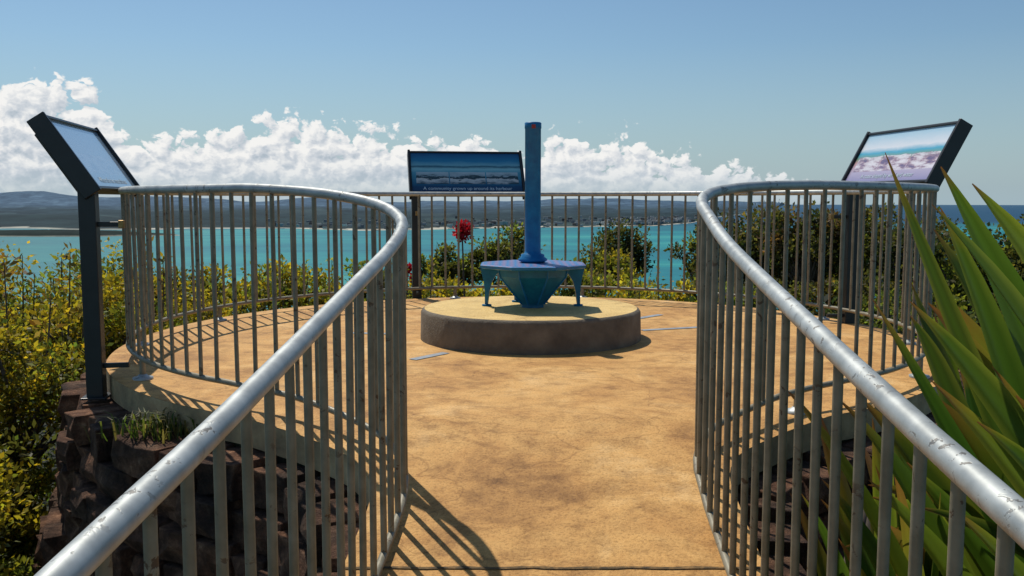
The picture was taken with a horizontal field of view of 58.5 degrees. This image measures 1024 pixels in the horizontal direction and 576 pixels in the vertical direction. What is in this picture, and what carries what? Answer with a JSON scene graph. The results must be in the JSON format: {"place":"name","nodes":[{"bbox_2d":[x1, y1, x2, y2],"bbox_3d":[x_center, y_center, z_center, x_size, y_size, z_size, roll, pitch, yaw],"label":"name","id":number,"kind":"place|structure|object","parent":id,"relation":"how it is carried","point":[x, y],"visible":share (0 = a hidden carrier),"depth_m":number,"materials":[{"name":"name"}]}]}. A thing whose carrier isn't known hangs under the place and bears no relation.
{"place":"outdoors","nodes":[
{"label":"outdoors","id":0,"kind":"place"},
{"bbox_2d":[0,375,71,555],"bbox_3d":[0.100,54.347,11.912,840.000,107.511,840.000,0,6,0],"label":"hillside ground","id":1,"kind":"structure","parent":0,"point":[42,433],"depth_m":12.56,"materials":[{"name":"soil"}]},
{"bbox_2d":[0,547,39,575],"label":"leafy shrub","id":2,"kind":"object","parent":1,"relation":"on","point":[25,567],"visible":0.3,"depth_m":5.43,"materials":[{"name":"green plant"}]},
{"bbox_2d":[0,355,44,481],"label":"leafy shrub","id":3,"kind":"object","parent":1,"relation":"on","point":[37,443],"visible":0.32,"depth_m":6.38,"materials":[{"name":"green plant"}]},
{"bbox_2d":[0,265,69,415],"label":"leafy shrub","id":4,"kind":"object","parent":1,"relation":"on","point":[11,320],"visible":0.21,"depth_m":7.27,"materials":[{"name":"green plant"}]},
{"bbox_2d":[0,236,173,355],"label":"shrub shoots","id":5,"kind":"object","parent":1,"relation":"on","point":[49,291],"visible":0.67,"depth_m":7.11,"materials":[{"name":"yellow plant"}]},
{"bbox_2d":[8,236,191,380],"bbox_3d":[-4.033,0.334,8.953,1.920,1.724,1.987,0,6,0],"label":"leafy shrub","id":6,"kind":"object","parent":1,"relation":"on","point":[112,267],"visible":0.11,"depth_m":9.03,"materials":[{"name":"green plant"}]},
{"bbox_2d":[407,262,411,298],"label":"red flame flower","id":7,"kind":"object","parent":1,"relation":"on","point":[409,265],"visible":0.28,"depth_m":11.01,"materials":[{"name":"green plant"}]},
{"bbox_2d":[408,241,502,288],"bbox_3d":[-1.095,0.830,18.146,1.958,3.531,1.281,0,6,0],"label":"coastal tree","id":8,"kind":"object","parent":1,"relation":"on","point":[452,267],"visible":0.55,"depth_m":17.96,"materials":[{"name":"green plant"}]},
{"bbox_2d":[452,219,474,296],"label":"red flame flower","id":9,"kind":"object","parent":1,"relation":"on","point":[465,231],"visible":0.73,"depth_m":10.97,"materials":[{"name":"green plant"}]},
{"bbox_2d":[0,281,973,536],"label":"hillside scrub","id":10,"kind":"object","parent":1,"relation":"on","point":[686,299],"depth_m":10.43,"materials":[{"name":"green plant"}]},
{"bbox_2d":[0,511,27,575],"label":"leafy shrub","id":11,"kind":"object","parent":10,"relation":"on","point":[6,570],"visible":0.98,"depth_m":5.23,"materials":[{"name":"green plant"}]},
{"bbox_2d":[0,403,56,531],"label":"leafy shrub","id":12,"kind":"object","parent":10,"relation":"on","point":[7,498],"visible":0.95,"depth_m":5.59,"materials":[{"name":"green plant"}]},
{"bbox_2d":[0,423,59,575],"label":"leafy shrub","id":13,"kind":"object","parent":10,"relation":"on","point":[26,544],"visible":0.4,"depth_m":6.03,"materials":[{"name":"green plant"}]},
{"bbox_2d":[0,240,77,380],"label":"leafy shrub","id":14,"kind":"object","parent":10,"relation":"on","point":[35,261],"visible":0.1,"depth_m":8.65,"materials":[{"name":"green plant"}]},
{"bbox_2d":[0,300,113,479],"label":"leafy shrub","id":15,"kind":"object","parent":10,"relation":"on","point":[32,391],"visible":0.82,"depth_m":6.43,"materials":[{"name":"green plant"}]},
{"bbox_2d":[16,267,180,392],"bbox_3d":[-3.423,0.410,7.719,1.277,1.192,1.154,0,6,0],"label":"leafy shrub","id":16,"kind":"object","parent":10,"relation":"on","point":[114,314],"visible":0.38,"depth_m":7.56,"materials":[{"name":"green plant"}]},
{"bbox_2d":[110,266,191,315],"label":"coastal shrub","id":17,"kind":"object","parent":10,"relation":"on","point":[155,281],"visible":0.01,"depth_m":11.36,"materials":[{"name":"green plant"}]},
{"bbox_2d":[155,285,258,329],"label":"leafy shrub","id":18,"kind":"object","parent":10,"relation":"on","point":[208,315],"visible":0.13,"depth_m":9.45,"materials":[{"name":"green plant"}]},
{"bbox_2d":[156,262,258,318],"bbox_3d":[-4.028,0.077,11.786,1.307,0.956,1.226,-5,7,-39],"label":"coastal shrub","id":19,"kind":"object","parent":10,"relation":"on","point":[207,278],"visible":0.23,"depth_m":11.68,"materials":[{"name":"green plant"}]},
{"bbox_2d":[225,256,305,312],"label":"coastal shrub","id":20,"kind":"object","parent":10,"relation":"on","point":[285,291],"visible":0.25,"depth_m":12.12,"materials":[{"name":"green plant"}]},
{"bbox_2d":[261,262,340,307],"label":"coastal shrub","id":21,"kind":"object","parent":10,"relation":"on","point":[322,285],"visible":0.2,"depth_m":12.23,"materials":[{"name":"green plant"}]},
{"bbox_2d":[251,253,452,311],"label":"shrub shoots","id":22,"kind":"object","parent":10,"relation":"on","point":[426,284],"visible":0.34,"depth_m":11.03,"materials":[{"name":"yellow plant"}]},
{"bbox_2d":[343,257,384,301],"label":"coastal shrub","id":23,"kind":"object","parent":10,"relation":"on","point":[350,266],"visible":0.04,"depth_m":12.90,"materials":[{"name":"green plant"}]},
{"bbox_2d":[383,272,481,299],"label":"coastal shrub","id":24,"kind":"object","parent":10,"relation":"on","point":[440,292],"visible":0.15,"depth_m":11.79,"materials":[{"name":"green plant"}]},
{"bbox_2d":[448,280,507,296],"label":"coastal shrub","id":25,"kind":"object","parent":10,"relation":"on","point":[482,290],"visible":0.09,"depth_m":12.93,"materials":[{"name":"green plant"}]},
{"bbox_2d":[498,256,607,297],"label":"coastal shrub","id":26,"kind":"object","parent":10,"relation":"on","point":[569,292],"visible":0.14,"depth_m":11.17,"materials":[{"name":"green plant"}]},
{"bbox_2d":[571,266,656,297],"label":"coastal shrub","id":27,"kind":"object","parent":10,"relation":"on","point":[611,280],"visible":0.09,"depth_m":12.71,"materials":[{"name":"green plant"}]},
{"bbox_2d":[593,273,695,301],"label":"coastal shrub","id":28,"kind":"object","parent":10,"relation":"on","point":[676,295],"visible":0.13,"depth_m":11.79,"materials":[{"name":"green plant"}]},
{"bbox_2d":[598,266,725,302],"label":"shrub shoots","id":29,"kind":"object","parent":10,"relation":"on","point":[631,292],"visible":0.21,"depth_m":10.93,"materials":[{"name":"green plant"}]},
{"bbox_2d":[674,271,756,307],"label":"coastal shrub","id":30,"kind":"object","parent":10,"relation":"on","point":[687,274],"visible":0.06,"depth_m":11.86,"materials":[{"name":"green plant"}]},
{"bbox_2d":[743,277,809,310],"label":"coastal shrub","id":31,"kind":"object","parent":10,"relation":"on","point":[790,290],"visible":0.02,"depth_m":12.92,"materials":[{"name":"green plant"}]},
{"bbox_2d":[779,276,881,322],"bbox_3d":[4.417,0.216,12.823,1.478,0.850,1.180,0,6,0],"label":"coastal shrub","id":32,"kind":"object","parent":10,"relation":"on","point":[813,286],"visible":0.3,"depth_m":12.74,"materials":[{"name":"green plant"}]},
{"bbox_2d":[836,269,918,329],"bbox_3d":[4.840,0.215,11.983,1.364,1.005,1.059,-4,7,-36],"label":"coastal shrub","id":33,"kind":"object","parent":10,"relation":"on","point":[865,296],"visible":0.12,"depth_m":11.88,"materials":[{"name":"green plant"}]},
{"bbox_2d":[31,358,965,575],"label":"stone retaining wall","id":34,"kind":"structure","parent":1,"relation":"on","point":[96,475],"depth_m":4.15,"materials":[{"name":"stone"}]},
{"bbox_2d":[27,112,139,399],"bbox_3d":[-2.497,-0.218,5.598,0.465,1.594,1.146,-1,6,-10],"label":"information sign","id":35,"kind":"object","parent":34,"relation":"on","point":[90,164],"visible":0.99,"depth_m":5.12,"materials":[{"name":"black metal"}]},
{"bbox_2d":[74,407,201,443],"bbox_3d":[-1.714,0.656,4.447,0.755,0.134,0.391,-1,6,-13],"label":"grass tuft","id":36,"kind":"object","parent":34,"relation":"on","point":[146,428],"visible":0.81,"depth_m":4.41,"materials":[{"name":"green plant"}]},
{"bbox_2d":[407,149,524,298],"bbox_3d":[-0.468,-0.608,9.426,1.206,1.628,0.470,-1,6,-10],"label":"information sign","id":37,"kind":"object","parent":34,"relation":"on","point":[454,171],"visible":0.97,"depth_m":9.38,"materials":[{"name":"black metal"}]},
{"bbox_2d":[468,220,545,289],"bbox_3d":[-0.200,0.574,18.178,1.506,3.859,1.484,3,6,30],"label":"coastal tree","id":38,"kind":"object","parent":1,"relation":"on","point":[505,248],"visible":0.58,"depth_m":17.84,"materials":[{"name":"green plant"}]},
{"bbox_2d":[577,241,639,294],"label":"coastal tree","id":39,"kind":"object","parent":1,"relation":"on","point":[611,261],"visible":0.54,"depth_m":16.77,"materials":[{"name":"green plant"}]},
{"bbox_2d":[590,217,656,280],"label":"coastal tree","id":40,"kind":"object","parent":1,"relation":"on","point":[625,244],"visible":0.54,"depth_m":17.91,"materials":[{"name":"green plant"}]},
{"bbox_2d":[663,207,744,282],"bbox_3d":[3.546,0.538,16.134,1.469,3.940,1.533,-3,6,-31],"label":"coastal tree","id":41,"kind":"object","parent":1,"relation":"on","point":[691,247],"visible":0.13,"depth_m":16.05,"materials":[{"name":"green plant"}]},
{"bbox_2d":[679,236,745,281],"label":"coastal tree","id":42,"kind":"object","parent":1,"relation":"on","point":[693,271],"visible":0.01,"depth_m":17.43,"materials":[{"name":"green plant"}]},
{"bbox_2d":[692,199,795,285],"bbox_3d":[4.226,0.484,16.196,1.886,4.115,1.907,-5,8,-44],"label":"coastal tree","id":43,"kind":"object","parent":1,"relation":"on","point":[755,242],"visible":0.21,"depth_m":15.62,"materials":[{"name":"green plant"}]},
{"bbox_2d":[763,220,824,290],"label":"coastal tree","id":44,"kind":"object","parent":1,"relation":"on","point":[788,283],"visible":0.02,"depth_m":16.77,"materials":[{"name":"green plant"}]},
{"bbox_2d":[756,200,865,311],"bbox_3d":[4.923,0.532,15.102,1.798,4.024,1.518,0,6,0],"label":"coastal tree","id":45,"kind":"object","parent":1,"relation":"on","point":[814,241],"visible":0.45,"depth_m":14.89,"materials":[{"name":"green plant"}]},
{"bbox_2d":[802,211,869,304],"bbox_3d":[6.065,0.576,17.155,2.091,4.079,1.574,0,6,0],"label":"coastal tree","id":46,"kind":"object","parent":1,"relation":"on","point":[825,278],"visible":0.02,"depth_m":16.73,"materials":[{"name":"green plant"}]},
{"bbox_2d":[817,510,870,575],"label":"undergrowth shrub","id":47,"kind":"object","parent":1,"relation":"on","point":[866,521],"visible":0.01,"depth_m":3.57,"materials":[{"name":"green plant"}]},
{"bbox_2d":[790,418,940,575],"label":"sword leaf lily","id":48,"kind":"object","parent":1,"relation":"on","point":[897,520],"visible":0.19,"depth_m":2.67,"materials":[{"name":"green plant"}]},
{"bbox_2d":[812,202,918,323],"bbox_3d":[5.712,0.535,15.136,1.934,4.018,1.936,0,6,0],"label":"coastal tree","id":49,"kind":"object","parent":1,"relation":"on","point":[868,223],"visible":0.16,"depth_m":14.75,"materials":[{"name":"green plant"}]},
{"bbox_2d":[825,283,977,338],"bbox_3d":[3.873,0.510,8.998,1.463,1.133,1.572,-2,6,-21],"label":"undergrowth shrub","id":50,"kind":"object","parent":1,"relation":"on","point":[891,309],"visible":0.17,"depth_m":8.91,"materials":[{"name":"green plant"}]},
{"bbox_2d":[788,153,1023,575],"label":"sword leaf lily","id":51,"kind":"object","parent":1,"relation":"on","point":[987,356],"visible":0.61,"depth_m":2.01,"materials":[{"name":"green plant"}]},
{"bbox_2d":[865,206,966,291],"bbox_3d":[6.273,0.683,14.251,1.686,3.927,1.692,0,6,0],"label":"coastal tree","id":52,"kind":"object","parent":1,"relation":"on","point":[940,227],"visible":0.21,"depth_m":13.96,"materials":[{"name":"green plant"}]},
{"bbox_2d":[911,283,981,418],"bbox_3d":[1.874,0.682,3.172,0.945,1.554,1.329,0,6,0],"label":"sword leaf lily","id":53,"kind":"object","parent":1,"relation":"on","point":[971,402],"visible":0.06,"depth_m":3.37,"materials":[{"name":"green plant"}]},
{"bbox_2d":[901,222,1023,326],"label":"coastal tree","id":54,"kind":"object","parent":1,"relation":"on","point":[950,275],"visible":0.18,"depth_m":11.85,"materials":[{"name":"green plant"}]},
{"bbox_2d":[931,270,1019,322],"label":"undergrowth shrub","id":55,"kind":"object","parent":1,"relation":"on","point":[963,307],"visible":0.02,"depth_m":7.45,"materials":[{"name":"green plant"}]},
{"bbox_2d":[991,214,1023,288],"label":"coastal tree","id":56,"kind":"object","parent":1,"relation":"on","point":[1004,235],"visible":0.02,"depth_m":11.91,"materials":[{"name":"green plant"}]},
{"bbox_2d":[0,191,783,230],"bbox_3d":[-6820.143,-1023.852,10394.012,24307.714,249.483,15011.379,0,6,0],"label":"distant hills","id":57,"kind":"structure","parent":0,"point":[36,209],"depth_m":6358.10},
{"bbox_2d":[268,215,696,228],"bbox_3d":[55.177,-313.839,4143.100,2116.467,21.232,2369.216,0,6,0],"label":"distant town buildings","id":58,"kind":"structure","parent":57,"relation":"on","point":[651,220],"depth_m":3476.83,"materials":[{"name":"paint"}]},
{"bbox_2d":[0,205,1023,313],"bbox_3d":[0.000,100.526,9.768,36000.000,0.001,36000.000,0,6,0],"label":"sea water","id":59,"kind":"structure","parent":0,"point":[41,249],"depth_m":2002.09,"materials":[{"name":"teal liquid"}]},
{"bbox_2d":[0,229,177,236],"bbox_3d":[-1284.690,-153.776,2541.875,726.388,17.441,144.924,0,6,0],"label":"wooded sandbar","id":60,"kind":"structure","parent":59,"relation":"on","point":[40,233],"depth_m":2498.29,"materials":[{"name":"green plant"}]},
{"bbox_2d":[0,0,1023,204],"label":"sky","id":61,"kind":"structure","parent":0,"point":[625,95],"materials":[{"name":"blue"}]},
{"bbox_2d":[106,297,938,575],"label":"viewing platform floor","id":62,"kind":"structure","parent":0,"point":[575,460],"depth_m":4.08,"materials":[{"name":"concrete"}]},
{"bbox_2d":[353,314,696,359],"bbox_3d":[0.277,0.327,6.931,2.774,0.001,1.356,-3,6,-28],"label":"compass inlay","id":63,"kind":"object","parent":62,"relation":"on","point":[430,355],"visible":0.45,"depth_m":7.02,"materials":[{"name":"metal"}]},
{"bbox_2d":[34,180,1023,575],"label":"metal railing","id":64,"kind":"object","parent":62,"relation":"on","point":[94,544],"visible":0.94,"depth_m":2.76,"materials":[{"name":"metal"}]},
{"bbox_2d":[421,296,640,354],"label":"round plinth","id":65,"kind":"structure","parent":62,"relation":"on","point":[554,325],"depth_m":6.06,"materials":[{"name":"yellow concrete"}]},
{"bbox_2d":[480,122,585,307],"bbox_3d":[0.150,-0.522,6.581,0.763,1.324,0.750,0,6,0],"label":"sighting pedestal","id":66,"kind":"object","parent":65,"relation":"on","point":[532,276],"visible":1,"depth_m":6.51,"materials":[{"name":"blue metal"}]},
{"bbox_2d":[345,566,760,568],"bbox_3d":[0.135,0.901,2.946,1.370,0.003,0.018,0,6,0],"label":"expansion joint","id":67,"kind":"object","parent":62,"relation":"on","point":[594,567],"visible":0.83,"depth_m":2.95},
{"bbox_2d":[826,118,972,323],"bbox_3d":[2.824,-0.373,6.835,0.420,1.663,1.246,-1,6,-7],"label":"information sign","id":68,"kind":"object","parent":62,"relation":"on","point":[921,154],"visible":0.87,"depth_m":6.77,"materials":[{"name":"black metal"}]}
]}

